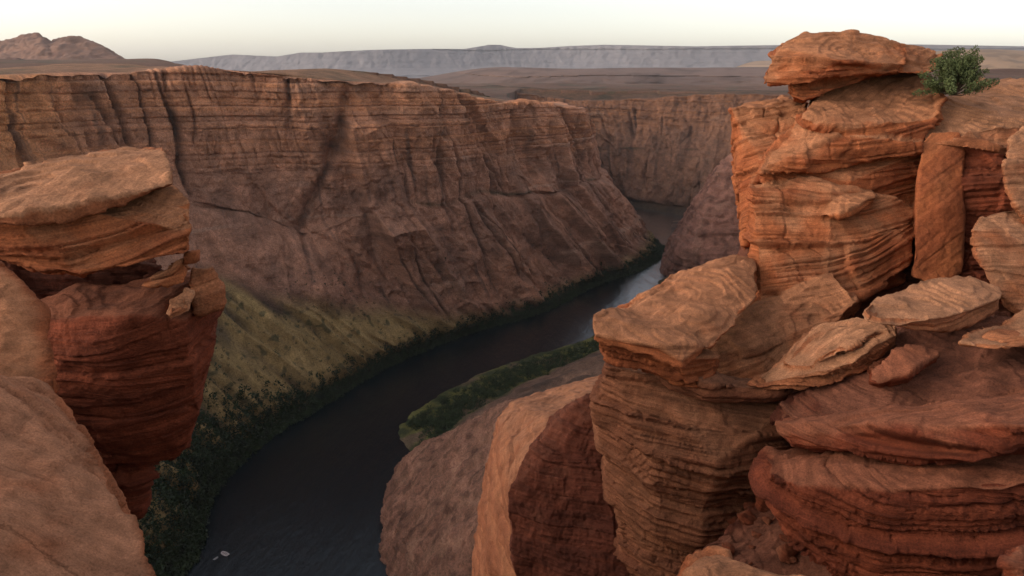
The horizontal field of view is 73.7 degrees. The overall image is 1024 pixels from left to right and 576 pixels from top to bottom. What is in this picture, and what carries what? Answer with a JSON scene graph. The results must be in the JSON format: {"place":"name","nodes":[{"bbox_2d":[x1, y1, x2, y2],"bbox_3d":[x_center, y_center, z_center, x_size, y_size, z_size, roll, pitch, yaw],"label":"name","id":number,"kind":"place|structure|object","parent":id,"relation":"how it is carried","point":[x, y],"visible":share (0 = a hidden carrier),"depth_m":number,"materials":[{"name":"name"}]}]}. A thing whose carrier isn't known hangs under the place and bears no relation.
{"place":"outdoors","nodes":[
{"label":"outdoors","id":0,"kind":"place"},
{"bbox_2d":[0,63,656,572],"bbox_3d":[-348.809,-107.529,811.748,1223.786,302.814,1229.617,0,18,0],"label":"canyon wall","id":1,"kind":"structure","parent":0,"point":[284,181],"depth_m":699.06,"materials":[{"name":"stone"}]},
{"bbox_2d":[137,208,664,575],"bbox_3d":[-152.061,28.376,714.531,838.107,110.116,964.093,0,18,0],"label":"riverside shrubs","id":2,"kind":"object","parent":1,"relation":"on","point":[213,478],"visible":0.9,"depth_m":548.96,"materials":[{"name":"green plant"}]},
{"bbox_2d":[180,207,682,575],"bbox_3d":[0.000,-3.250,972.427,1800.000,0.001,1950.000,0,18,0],"label":"river","id":3,"kind":"structure","parent":0,"point":[305,497],"depth_m":542.40,"materials":[{"name":"liquid"}]},
{"bbox_2d":[221,551,228,555],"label":"raft","id":4,"kind":"object","parent":3,"relation":"on","point":[223,553],"visible":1,"depth_m":439.44,"materials":[{"name":"grey rubber"}]},
{"bbox_2d":[378,398,518,575],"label":"canyon buttress","id":5,"kind":"structure","parent":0,"point":[431,500],"depth_m":414.60,"materials":[{"name":"stone"}]},
{"bbox_2d":[0,58,1023,107],"bbox_3d":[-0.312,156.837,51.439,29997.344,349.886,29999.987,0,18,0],"label":"ground","id":6,"kind":"structure","parent":0,"point":[502,93],"depth_m":1662.69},
{"bbox_2d":[0,32,124,59],"bbox_3d":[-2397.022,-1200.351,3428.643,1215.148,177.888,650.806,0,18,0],"label":"butte","id":7,"kind":"object","parent":6,"relation":"on","point":[34,46],"visible":0.74,"depth_m":3336.04,"materials":[{"name":"brown stone"}]},
{"bbox_2d":[0,375,155,575],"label":"rock slope","id":8,"kind":"structure","parent":6,"relation":"on","point":[64,510],"depth_m":3.75,"materials":[{"name":"stone"}]},
{"bbox_2d":[0,261,59,393],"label":"rock shoulder","id":9,"kind":"object","parent":8,"relation":"on","point":[25,342],"visible":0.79,"depth_m":4.89,"materials":[{"name":"stone"}]},
{"bbox_2d":[103,461,159,519],"bbox_3d":[-5.669,2.776,10.014,0.984,1.381,1.262,-8,20,-23],"label":"rock pedestal","id":10,"kind":"object","parent":6,"relation":"on","point":[135,482],"visible":0.29,"depth_m":9.65,"materials":[{"name":"stone"}]},
{"bbox_2d":[40,272,222,464],"bbox_3d":[-5.059,1.231,9.387,2.222,3.051,2.921,-10,21,-27],"label":"rock block","id":11,"kind":"object","parent":10,"relation":"on","point":[132,360],"visible":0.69,"depth_m":8.30,"materials":[{"name":"stone"}]},
{"bbox_2d":[0,258,162,298],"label":"shaded rock","id":12,"kind":"object","parent":11,"relation":"on","point":[40,285],"visible":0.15,"depth_m":9.03,"materials":[{"name":"stone"}]},
{"bbox_2d":[0,185,191,277],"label":"overhanging slab","id":13,"kind":"structure","parent":11,"relation":"on","point":[153,224],"depth_m":7.77,"materials":[{"name":"stone"}]},
{"bbox_2d":[0,146,172,226],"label":"top slab","id":14,"kind":"structure","parent":13,"relation":"on","point":[66,189],"depth_m":8.04,"materials":[{"name":"stone"}]},
{"bbox_2d":[142,249,199,287],"bbox_3d":[-4.083,-0.202,8.094,0.483,0.410,0.704,10,21,28],"label":"boulder","id":15,"kind":"object","parent":11,"relation":"on","point":[175,273],"visible":1,"depth_m":8.09,"materials":[{"name":"stone"}]},
{"bbox_2d":[166,287,194,317],"bbox_3d":[-3.959,0.148,8.149,0.341,0.322,0.556,-9,20,-27],"label":"boulder","id":16,"kind":"object","parent":11,"relation":"on","point":[180,304],"visible":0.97,"depth_m":8.04,"materials":[{"name":"stone"}]},
{"bbox_2d":[189,267,226,316],"bbox_3d":[-3.823,0.014,8.568,0.422,0.654,0.742,-8,20,-23],"label":"boulder","id":17,"kind":"object","parent":11,"relation":"on","point":[207,285],"visible":0.95,"depth_m":8.30,"materials":[{"name":"stone"}]},
{"bbox_2d":[472,376,597,575],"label":"rock fin","id":18,"kind":"object","parent":6,"relation":"on","point":[520,424],"visible":0.56,"depth_m":17.85,"materials":[{"name":"stone"}]},
{"bbox_2d":[508,393,630,575],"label":"rock face","id":19,"kind":"structure","parent":6,"relation":"on","point":[562,518],"depth_m":13.63,"materials":[{"name":"stone"}]},
{"bbox_2d":[170,44,1023,77],"bbox_3d":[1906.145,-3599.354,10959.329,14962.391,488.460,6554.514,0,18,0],"label":"mesa","id":20,"kind":"structure","parent":6,"relation":"on","point":[414,63],"depth_m":8857.33,"materials":[{"name":"grey stone"}]},
{"bbox_2d":[659,153,739,275],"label":"slickrock dome","id":21,"kind":"structure","parent":6,"relation":"on","point":[706,230],"depth_m":971.42,"materials":[{"name":"stone"}]},
{"bbox_2d":[677,545,804,575],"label":"boulder","id":22,"kind":"object","parent":6,"relation":"on","point":[714,560],"visible":1,"depth_m":5.63,"materials":[{"name":"stone"}]},
{"bbox_2d":[728,95,807,249],"bbox_3d":[6.623,-3.083,18.156,1.906,3.830,6.621,7,19,20],"label":"rock pillar","id":23,"kind":"object","parent":6,"relation":"on","point":[759,128],"visible":0.66,"depth_m":16.45,"materials":[{"name":"stone"}]},
{"bbox_2d":[737,153,1008,319],"bbox_3d":[12.548,1.746,16.505,16.549,11.387,10.256,4,18,11],"label":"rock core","id":24,"kind":"object","parent":6,"relation":"on","point":[910,280],"visible":0.01,"depth_m":15.12,"materials":[{"name":"stone"}]},
{"bbox_2d":[706,73,948,378],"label":"rock tower","id":25,"kind":"structure","parent":24,"relation":"on","point":[829,234],"depth_m":14.51,"materials":[{"name":"stone"}]},
{"bbox_2d":[763,29,942,102],"bbox_3d":[8.332,-5.393,16.673,6.303,1.717,3.010,-8,20,-22],"label":"cap rock","id":26,"kind":"object","parent":25,"relation":"on","point":[804,66],"visible":0.88,"depth_m":15.46,"materials":[{"name":"stone"}]},
{"bbox_2d":[911,132,965,280],"bbox_3d":[9.496,-1.773,15.140,1.140,3.287,4.101,11,21,29],"label":"rock slab","id":27,"kind":"object","parent":24,"relation":"on","point":[939,212],"visible":0.89,"depth_m":14.21,"materials":[{"name":"stone"}]},
{"bbox_2d":[958,145,1014,303],"bbox_3d":[10.357,-1.469,14.928,2.001,3.478,3.142,11,21,29],"label":"banded rock","id":28,"kind":"object","parent":24,"relation":"on","point":[985,194],"visible":0.2,"depth_m":14.37,"materials":[{"name":"stone"}]},
{"bbox_2d":[748,445,1023,575],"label":"layered rock","id":29,"kind":"object","parent":6,"relation":"on","point":[841,513],"visible":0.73,"depth_m":8.41,"materials":[{"name":"stone"}]},
{"bbox_2d":[775,387,1023,465],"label":"layered ledge","id":30,"kind":"object","parent":29,"relation":"on","point":[949,431],"visible":0.98,"depth_m":8.56,"materials":[{"name":"stone"}]},
{"bbox_2d":[770,311,1023,425],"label":"shaded rock","id":31,"kind":"object","parent":6,"relation":"on","point":[956,370],"visible":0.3,"depth_m":10.06,"materials":[{"name":"stone"}]},
{"bbox_2d":[865,344,939,387],"bbox_3d":[5.811,1.190,10.154,1.077,0.814,1.384,6,19,18],"label":"rock wedge","id":32,"kind":"object","parent":31,"relation":"on","point":[906,363],"visible":0.91,"depth_m":9.79,"materials":[{"name":"stone"}]},
{"bbox_2d":[862,275,1001,332],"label":"oval slab","id":33,"kind":"structure","parent":31,"relation":"on","point":[946,304],"depth_m":10.34,"materials":[{"name":"stone"}]},
{"bbox_2d":[958,310,1023,348],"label":"rock slab","id":34,"kind":"object","parent":31,"relation":"on","point":[1008,334],"visible":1,"depth_m":9.78,"materials":[{"name":"stone"}]},
{"bbox_2d":[970,211,1023,313],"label":"boulder","id":35,"kind":"object","parent":31,"relation":"on","point":[997,243],"visible":0.91,"depth_m":11.37,"materials":[{"name":"stone"}]},
{"bbox_2d":[1001,126,1023,223],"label":"boulder","id":36,"kind":"object","parent":35,"relation":"on","point":[1012,166],"visible":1,"depth_m":11.90,"materials":[{"name":"stone"}]},
{"bbox_2d":[924,77,1023,153],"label":"rock terrace","id":37,"kind":"object","parent":6,"relation":"on","point":[991,119],"visible":0.74,"depth_m":15.14,"materials":[{"name":"stone"}]},
{"bbox_2d":[912,45,1000,96],"bbox_3d":[9.734,-4.709,14.855,1.445,1.102,1.397,-8,20,-24],"label":"bush","id":38,"kind":"object","parent":37,"relation":"on","point":[963,70],"visible":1,"depth_m":14.69,"materials":[{"name":"green plant"}]},
{"bbox_2d":[996,544,1023,575],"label":"boulder","id":39,"kind":"object","parent":6,"relation":"on","point":[1010,562],"visible":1,"depth_m":6.07,"materials":[{"name":"stone"}]},
{"bbox_2d":[0,0,1023,60],"label":"sky","id":40,"kind":"structure","parent":0,"point":[168,30],"materials":[{"name":"white"}]},
{"bbox_2d":[398,220,679,451],"bbox_3d":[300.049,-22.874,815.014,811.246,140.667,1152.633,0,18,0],"label":"slope","id":41,"kind":"structure","parent":0,"point":[589,365],"depth_m":640.42,"materials":[{"name":"stone"}]},
{"bbox_2d":[406,337,598,443],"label":"bank thicket","id":42,"kind":"object","parent":41,"relation":"on","point":[440,422],"visible":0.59,"depth_m":646.15,"materials":[{"name":"green plant"}]},
{"bbox_2d":[420,67,768,84],"bbox_3d":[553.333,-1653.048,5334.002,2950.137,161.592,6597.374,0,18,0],"label":"ridge","id":43,"kind":"structure","parent":0,"point":[724,75],"depth_m":2984.53,"materials":[{"name":"grey stone"}]},
{"bbox_2d":[452,85,792,214],"bbox_3d":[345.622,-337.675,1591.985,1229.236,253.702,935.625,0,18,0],"label":"canyon wall","id":44,"kind":"structure","parent":0,"point":[667,153],"depth_m":1523.78,"materials":[{"name":"stone"}]},
{"bbox_2d":[589,362,801,575],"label":"rock mass","id":45,"kind":"object","parent":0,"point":[676,462],"visible":0.47,"depth_m":11.75,"materials":[{"name":"stone"}]},
{"bbox_2d":[593,254,757,387],"bbox_3d":[3.410,0.583,13.079,2.126,1.589,5.655,12,21,31],"label":"rock ledge","id":46,"kind":"object","parent":45,"relation":"on","point":[671,328],"visible":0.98,"depth_m":11.49,"materials":[{"name":"stone"}]},
{"bbox_2d":[746,317,897,390],"bbox_3d":[5.058,1.101,10.943,2.187,1.285,1.586,-11,21,-30],"label":"leaf rock","id":47,"kind":"object","parent":45,"relation":"on","point":[823,354],"visible":0.98,"depth_m":10.64,"materials":[{"name":"stone"}]},
{"bbox_2d":[702,507,831,575],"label":"gully floor","id":48,"kind":"structure","parent":0,"point":[740,538],"depth_m":10.32,"materials":[{"name":"stone"}]},
{"bbox_2d":[721,542,734,555],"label":"stone","id":49,"kind":"object","parent":48,"relation":"on","point":[729,546],"visible":0.6,"depth_m":10.36,"materials":[{"name":"stone"}]},
{"bbox_2d":[737,510,756,525],"bbox_3d":[3.891,3.796,11.250,0.387,0.184,0.297,29,49,11],"label":"stone","id":50,"kind":"object","parent":48,"relation":"on","point":[747,517],"visible":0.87,"depth_m":11.19,"materials":[{"name":"stone"}]},
{"bbox_2d":[743,501,754,509],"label":"stone","id":51,"kind":"object","parent":48,"relation":"on","point":[747,504],"visible":0.62,"depth_m":11.68,"materials":[{"name":"stone"}]},
{"bbox_2d":[751,531,761,537],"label":"stone","id":52,"kind":"object","parent":48,"relation":"on","point":[755,534],"visible":1,"depth_m":10.64,"materials":[{"name":"stone"}]},
{"bbox_2d":[755,496,769,512],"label":"stone","id":53,"kind":"object","parent":48,"relation":"on","point":[760,505],"visible":0.62,"depth_m":11.36,"materials":[{"name":"stone"}]},
{"bbox_2d":[761,516,771,525],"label":"stone","id":54,"kind":"object","parent":48,"relation":"on","point":[767,520],"visible":0.98,"depth_m":10.85,"materials":[{"name":"stone"}]},
{"bbox_2d":[779,534,786,541],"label":"stone","id":55,"kind":"object","parent":48,"relation":"on","point":[782,537],"visible":0.79,"depth_m":10.27,"materials":[{"name":"stone"}]},
{"bbox_2d":[776,543,797,563],"bbox_3d":[4.003,3.862,9.950,0.290,0.205,0.344,22,29,9],"label":"stone","id":56,"kind":"object","parent":48,"relation":"on","point":[785,552],"visible":0.9,"depth_m":9.88,"materials":[{"name":"stone"}]},
{"bbox_2d":[790,556,796,562],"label":"stone","id":57,"kind":"object","parent":48,"relation":"on","point":[793,559],"visible":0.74,"depth_m":9.83,"materials":[{"name":"stone"}]},
{"bbox_2d":[737,49,1023,69],"bbox_3d":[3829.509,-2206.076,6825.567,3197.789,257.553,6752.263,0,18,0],"label":"hill ridge","id":58,"kind":"structure","parent":0,"point":[1002,59],"depth_m":4283.52,"materials":[{"name":"stone"}]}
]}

